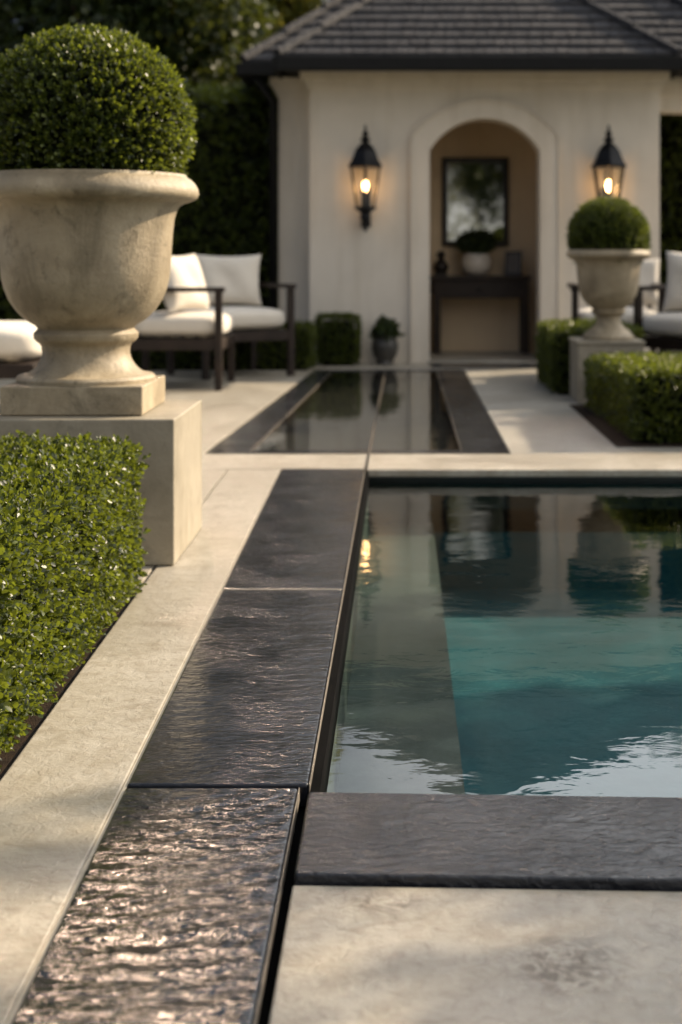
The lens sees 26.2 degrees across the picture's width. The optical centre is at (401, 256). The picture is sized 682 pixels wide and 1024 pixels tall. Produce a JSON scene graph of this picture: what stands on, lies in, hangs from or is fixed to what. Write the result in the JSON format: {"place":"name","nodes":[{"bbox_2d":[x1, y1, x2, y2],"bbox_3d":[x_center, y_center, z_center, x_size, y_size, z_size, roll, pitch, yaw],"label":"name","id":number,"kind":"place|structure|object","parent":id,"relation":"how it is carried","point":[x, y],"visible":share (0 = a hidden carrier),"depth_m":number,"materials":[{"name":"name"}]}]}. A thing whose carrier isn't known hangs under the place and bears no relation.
{"place":"outdoors","nodes":[
{"label":"outdoors","id":0,"kind":"place"},
{"bbox_2d":[127,589,342,806],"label":"slate slab","id":1,"kind":"structure","parent":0,"point":[243,707],"depth_m":3.30,"materials":[{"name":"black stone"}]},
{"bbox_2d":[199,0,326,88],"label":"garden tree","id":2,"kind":"object","parent":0,"point":[289,11],"visible":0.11,"depth_m":20.84,"materials":[{"name":"green plant"}]},
{"bbox_2d":[0,350,681,595],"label":"terrace paving","id":3,"kind":"structure","parent":0,"point":[239,401],"depth_m":9.86,"materials":[{"name":"stone"}]},
{"bbox_2d":[0,0,36,52],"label":"garden tree","id":4,"kind":"object","parent":3,"relation":"on","point":[2,49],"visible":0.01,"depth_m":18.52,"materials":[{"name":"green plant"}]},
{"bbox_2d":[0,321,41,378],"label":"lounge chair","id":5,"kind":"object","parent":3,"relation":"on","point":[20,350],"visible":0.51,"depth_m":8.43,"materials":[{"name":"beige fabric"}]},
{"bbox_2d":[0,593,134,779],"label":"soil bed","id":6,"kind":"object","parent":3,"relation":"on","point":[35,722],"depth_m":3.28,"materials":[{"name":"brown soil"}]},
{"bbox_2d":[0,429,150,771],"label":"box hedge","id":7,"kind":"object","parent":6,"relation":"on","point":[72,551],"visible":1,"depth_m":3.49,"materials":[{"name":"green plant"}]},
{"bbox_2d":[0,400,201,564],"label":"pedestal","id":8,"kind":"object","parent":3,"relation":"on","point":[167,434],"visible":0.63,"depth_m":4.74,"materials":[{"name":"stone"}]},
{"bbox_2d":[0,169,198,415],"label":"stone urn","id":9,"kind":"object","parent":8,"relation":"on","point":[85,260],"visible":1,"depth_m":4.83,"materials":[{"name":"beige stone"}]},
{"bbox_2d":[0,21,197,175],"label":"box ball","id":10,"kind":"object","parent":9,"relation":"in","point":[92,96],"visible":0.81,"depth_m":4.79,"materials":[{"name":"green plant"}]},
{"bbox_2d":[0,78,278,320],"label":"tall hedge","id":11,"kind":"object","parent":3,"relation":"on","point":[225,213],"visible":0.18,"depth_m":14.75,"materials":[{"name":"green plant"}]},
{"bbox_2d":[0,0,278,102],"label":"garden tree","id":12,"kind":"object","parent":3,"relation":"on","point":[177,32],"visible":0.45,"depth_m":17.16,"materials":[{"name":"green plant"}]},
{"bbox_2d":[0,470,279,1023],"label":"paving strip","id":13,"kind":"object","parent":3,"relation":"on","point":[63,779],"visible":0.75,"depth_m":3.06,"materials":[{"name":"stone"}]},
{"bbox_2d":[130,287,234,390],"bbox_3d":[-1.700,0.612,11.346,0.760,0.772,0.868,0,0,0],"label":"lounge chair","id":14,"kind":"object","parent":3,"relation":"on","point":[182,331],"visible":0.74,"depth_m":10.96,"materials":[{"name":"beige fabric"}]},
{"bbox_2d":[163,254,208,311],"bbox_3d":[-1.683,0.196,11.228,0.201,0.460,0.560,-19,-7,23],"label":"pillow","id":15,"kind":"object","parent":14,"relation":"on","point":[185,271],"visible":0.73,"depth_m":11.13,"materials":[{"name":"beige fabric"}]},
{"bbox_2d":[131,319,318,370],"bbox_3d":[-1.889,0.780,13.105,2.283,0.452,0.554,0,0,0],"label":"box hedge","id":16,"kind":"object","parent":3,"relation":"on","point":[271,355],"visible":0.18,"depth_m":12.94,"materials":[{"name":"green plant"}]},
{"bbox_2d":[167,283,296,379],"bbox_3d":[-1.441,0.612,12.394,0.847,0.772,0.760,0,0,-33],"label":"lounge chair","id":17,"kind":"object","parent":3,"relation":"on","point":[251,324],"visible":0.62,"depth_m":12.24,"materials":[{"name":"beige fabric"}]},
{"bbox_2d":[195,254,261,305],"bbox_3d":[-1.497,0.199,12.612,0.580,0.455,0.190,0,-13,-8],"label":"pillow","id":18,"kind":"object","parent":17,"relation":"on","point":[236,277],"visible":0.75,"depth_m":12.55,"materials":[{"name":"beige fabric"}]},
{"bbox_2d":[258,807,305,1023],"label":"slab bed","id":19,"kind":"object","parent":3,"relation":"on","point":[265,1012],"depth_m":2.29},
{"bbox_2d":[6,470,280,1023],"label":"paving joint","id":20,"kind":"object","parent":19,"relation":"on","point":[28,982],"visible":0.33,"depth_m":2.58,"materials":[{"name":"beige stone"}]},
{"bbox_2d":[11,788,297,1023],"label":"slate slab","id":21,"kind":"structure","parent":19,"relation":"on","point":[168,917],"depth_m":2.22,"materials":[{"name":"black stone"}]},
{"bbox_2d":[223,469,363,589],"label":"slate slab","id":22,"kind":"structure","parent":19,"relation":"on","point":[301,534],"depth_m":5.26,"materials":[{"name":"black stone"}]},
{"bbox_2d":[253,469,364,1023],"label":"edge strip","id":23,"kind":"object","parent":19,"relation":"on","point":[262,985],"visible":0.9,"depth_m":2.48,"materials":[{"name":"dark bronze metal"}]},
{"bbox_2d":[314,311,362,365],"bbox_3d":[-0.585,0.749,13.562,0.460,0.501,0.391,0,0,0],"label":"box hedge","id":24,"kind":"object","parent":3,"relation":"on","point":[337,341],"visible":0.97,"depth_m":13.44,"materials":[{"name":"green plant"}]},
{"bbox_2d":[205,369,508,453],"bbox_3d":[-0.229,1.102,10.273,1.562,0.196,5.650,0,0,0],"label":"channel border","id":25,"kind":"object","parent":3,"relation":"on","point":[476,430],"visible":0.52,"depth_m":8.88,"materials":[{"name":"stone"}]},
{"label":"channel basin","id":26,"kind":"structure","parent":25,"relation":"in","visible":0},
{"bbox_2d":[249,369,461,471],"bbox_3d":[-0.238,1.029,9.950,1.100,0.062,6.100,0,0,0],"label":"edging strip","id":27,"kind":"object","parent":26,"relation":"on","point":[368,453],"visible":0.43,"depth_m":8.94,"materials":[{"name":"black metal"}]},
{"bbox_2d":[368,314,404,364],"bbox_3d":[-0.152,0.763,13.604,0.313,0.469,0.332,0,0,41],"label":"potted plant","id":28,"kind":"object","parent":3,"relation":"on","point":[384,332],"visible":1,"depth_m":13.52,"materials":[{"name":"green plant"}]},
{"bbox_2d":[236,0,681,362],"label":"pool house","id":29,"kind":"structure","parent":3,"relation":"on","point":[541,95],"depth_m":13.80,"materials":[{"name":"paint"}]},
{"bbox_2d":[348,124,381,231],"bbox_3d":[-0.336,-0.730,13.605,0.308,1.000,0.387,0,0,0],"label":"wall lantern","id":30,"kind":"object","parent":29,"relation":"attached to","point":[365,157],"depth_m":13.52,"materials":[{"name":"black metal"}]},
{"bbox_2d":[442,158,508,245],"bbox_3d":[0.765,-0.570,15.190,0.690,0.920,0.030,0,0,0],"label":"wall mirror","id":31,"kind":"object","parent":29,"relation":"attached to","point":[475,193],"depth_m":15.19,"materials":[{"name":"brown metal"}]},
{"bbox_2d":[430,275,530,353],"bbox_3d":[0.785,0.585,14.950,1.030,0.785,0.400,0,0,0],"label":"console table","id":32,"kind":"object","parent":29,"relation":"on","point":[484,286],"visible":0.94,"depth_m":14.79,"materials":[{"name":"black wood"}]},
{"bbox_2d":[433,251,448,275],"bbox_3d":[0.400,0.064,14.930,0.160,0.255,0.160,0,0,0],"label":"dark bottle vase","id":33,"kind":"object","parent":32,"relation":"on","point":[440,266],"visible":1,"depth_m":14.88,"materials":[{"name":"black ceramic"}]},
{"bbox_2d":[453,226,497,275],"bbox_3d":[0.765,-0.069,14.939,0.450,0.520,0.428,0,0,22],"label":"table planter","id":34,"kind":"object","parent":32,"relation":"on","point":[476,259],"visible":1,"depth_m":14.82,"materials":[{"name":"white ceramic"}]},
{"bbox_2d":[504,251,521,274],"bbox_3d":[1.147,0.066,15.008,0.170,0.246,0.142,0,0,12],"label":"photo frame","id":35,"kind":"object","parent":32,"relation":"on","point":[513,261],"visible":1,"depth_m":14.97,"materials":[{"name":"grey metal"}]},
{"bbox_2d":[591,124,626,198],"bbox_3d":[1.920,-0.730,13.605,0.308,1.000,0.387,0,0,0],"label":"wall lantern","id":36,"kind":"object","parent":29,"relation":"attached to","point":[608,156],"depth_m":13.52,"materials":[{"name":"black metal"}]},
{"bbox_2d":[430,364,536,367],"bbox_3d":[0.840,0.993,13.360,1.160,0.013,0.320,0,0,0],"label":"door slab","id":37,"kind":"structure","parent":3,"relation":"on","point":[482,366],"depth_m":13.20,"materials":[{"name":"stone"}]},
{"bbox_2d":[367,454,681,476],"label":"coping","id":38,"kind":"object","parent":3,"relation":"on","point":[524,465],"visible":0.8,"depth_m":7.03,"materials":[{"name":"stone"}]},
{"bbox_2d":[660,114,681,349],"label":"tall hedge","id":39,"kind":"object","parent":3,"relation":"on","point":[670,182],"visible":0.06,"depth_m":15.68,"materials":[{"name":"green plant"}]},
{"bbox_2d":[253,371,459,449],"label":"channel water","id":40,"kind":"structure","parent":0,"point":[334,410],"depth_m":9.27,"materials":[{"name":"black liquid"}]},
{"bbox_2d":[310,472,681,797],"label":"swimming pool","id":41,"kind":"structure","parent":0,"point":[496,641],"depth_m":5.58,"materials":[{"name":"teal liquid"}]},
{"bbox_2d":[464,369,681,453],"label":"shaded paving","id":42,"kind":"structure","parent":0,"point":[527,412],"depth_m":9.07,"materials":[{"name":"grey stone"}]},
{"bbox_2d":[533,317,645,393],"bbox_3d":[1.412,0.734,11.237,0.722,0.532,1.367,0,0,0],"label":"box hedge","id":43,"kind":"object","parent":42,"relation":"on","point":[552,354],"visible":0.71,"depth_m":10.71,"materials":[{"name":"green plant"}]},
{"bbox_2d":[568,337,645,402],"bbox_3d":[1.430,0.786,10.250,0.470,0.423,0.520,0,0,0],"label":"pedestal","id":44,"kind":"object","parent":42,"relation":"on","point":[581,349],"visible":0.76,"depth_m":10.00,"materials":[{"name":"stone"}]},
{"bbox_2d":[567,250,650,339],"bbox_3d":[1.447,0.261,10.250,0.584,0.623,0.584,0,0,0],"label":"stone urn","id":45,"kind":"object","parent":44,"relation":"on","point":[608,288],"visible":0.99,"depth_m":10.09,"materials":[{"name":"beige stone"}]},
{"bbox_2d":[565,195,651,265],"bbox_3d":[1.453,-0.167,10.250,0.607,0.534,0.600,0,0,0],"label":"box ball","id":46,"kind":"object","parent":45,"relation":"in","point":[607,223],"visible":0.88,"depth_m":10.06,"materials":[{"name":"green plant"}]},
{"bbox_2d":[567,283,666,352],"bbox_3d":[1.799,0.612,12.340,0.775,0.772,0.760,0,0,4],"label":"lounge chair","id":47,"kind":"object","parent":42,"relation":"on","point":[585,313],"visible":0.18,"depth_m":12.01,"materials":[{"name":"beige fabric"}]},
{"bbox_2d":[631,258,659,305],"bbox_3d":[1.965,0.215,12.596,0.520,0.420,0.171,0,-13,6],"label":"pillow","id":48,"kind":"object","parent":47,"relation":"on","point":[649,272],"visible":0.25,"depth_m":12.53,"materials":[{"name":"fabric"}]},
{"bbox_2d":[569,404,681,446],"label":"soil bed","id":49,"kind":"object","parent":42,"relation":"on","point":[609,432],"visible":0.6,"depth_m":8.35,"materials":[{"name":"brown soil"}]},
{"bbox_2d":[583,350,681,443],"bbox_3d":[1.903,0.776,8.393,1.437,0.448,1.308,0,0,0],"label":"box hedge","id":50,"kind":"object","parent":49,"relation":"on","point":[642,402],"visible":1,"depth_m":7.83,"materials":[{"name":"green plant"}]},
{"bbox_2d":[633,286,681,350],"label":"lounge chair","id":51,"kind":"object","parent":42,"relation":"on","point":[665,328],"visible":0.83,"depth_m":11.15,"materials":[{"name":"beige fabric"}]},
{"bbox_2d":[662,251,681,310],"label":"pillow","id":52,"kind":"object","parent":51,"relation":"on","point":[673,299],"visible":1,"depth_m":11.22,"materials":[{"name":"beige fabric"}]},
{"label":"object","id":53,"kind":"structure","parent":0,"visible":0},
{"bbox_2d":[269,886,681,1023],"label":"paving slab","id":54,"kind":"structure","parent":53,"relation":"on","point":[379,955],"depth_m":2.09,"materials":[{"name":"stone"}]},
{"bbox_2d":[294,792,681,891],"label":"slate coping","id":55,"kind":"object","parent":53,"relation":"on","point":[594,843],"visible":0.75,"depth_m":2.46,"materials":[{"name":"grey stone"}]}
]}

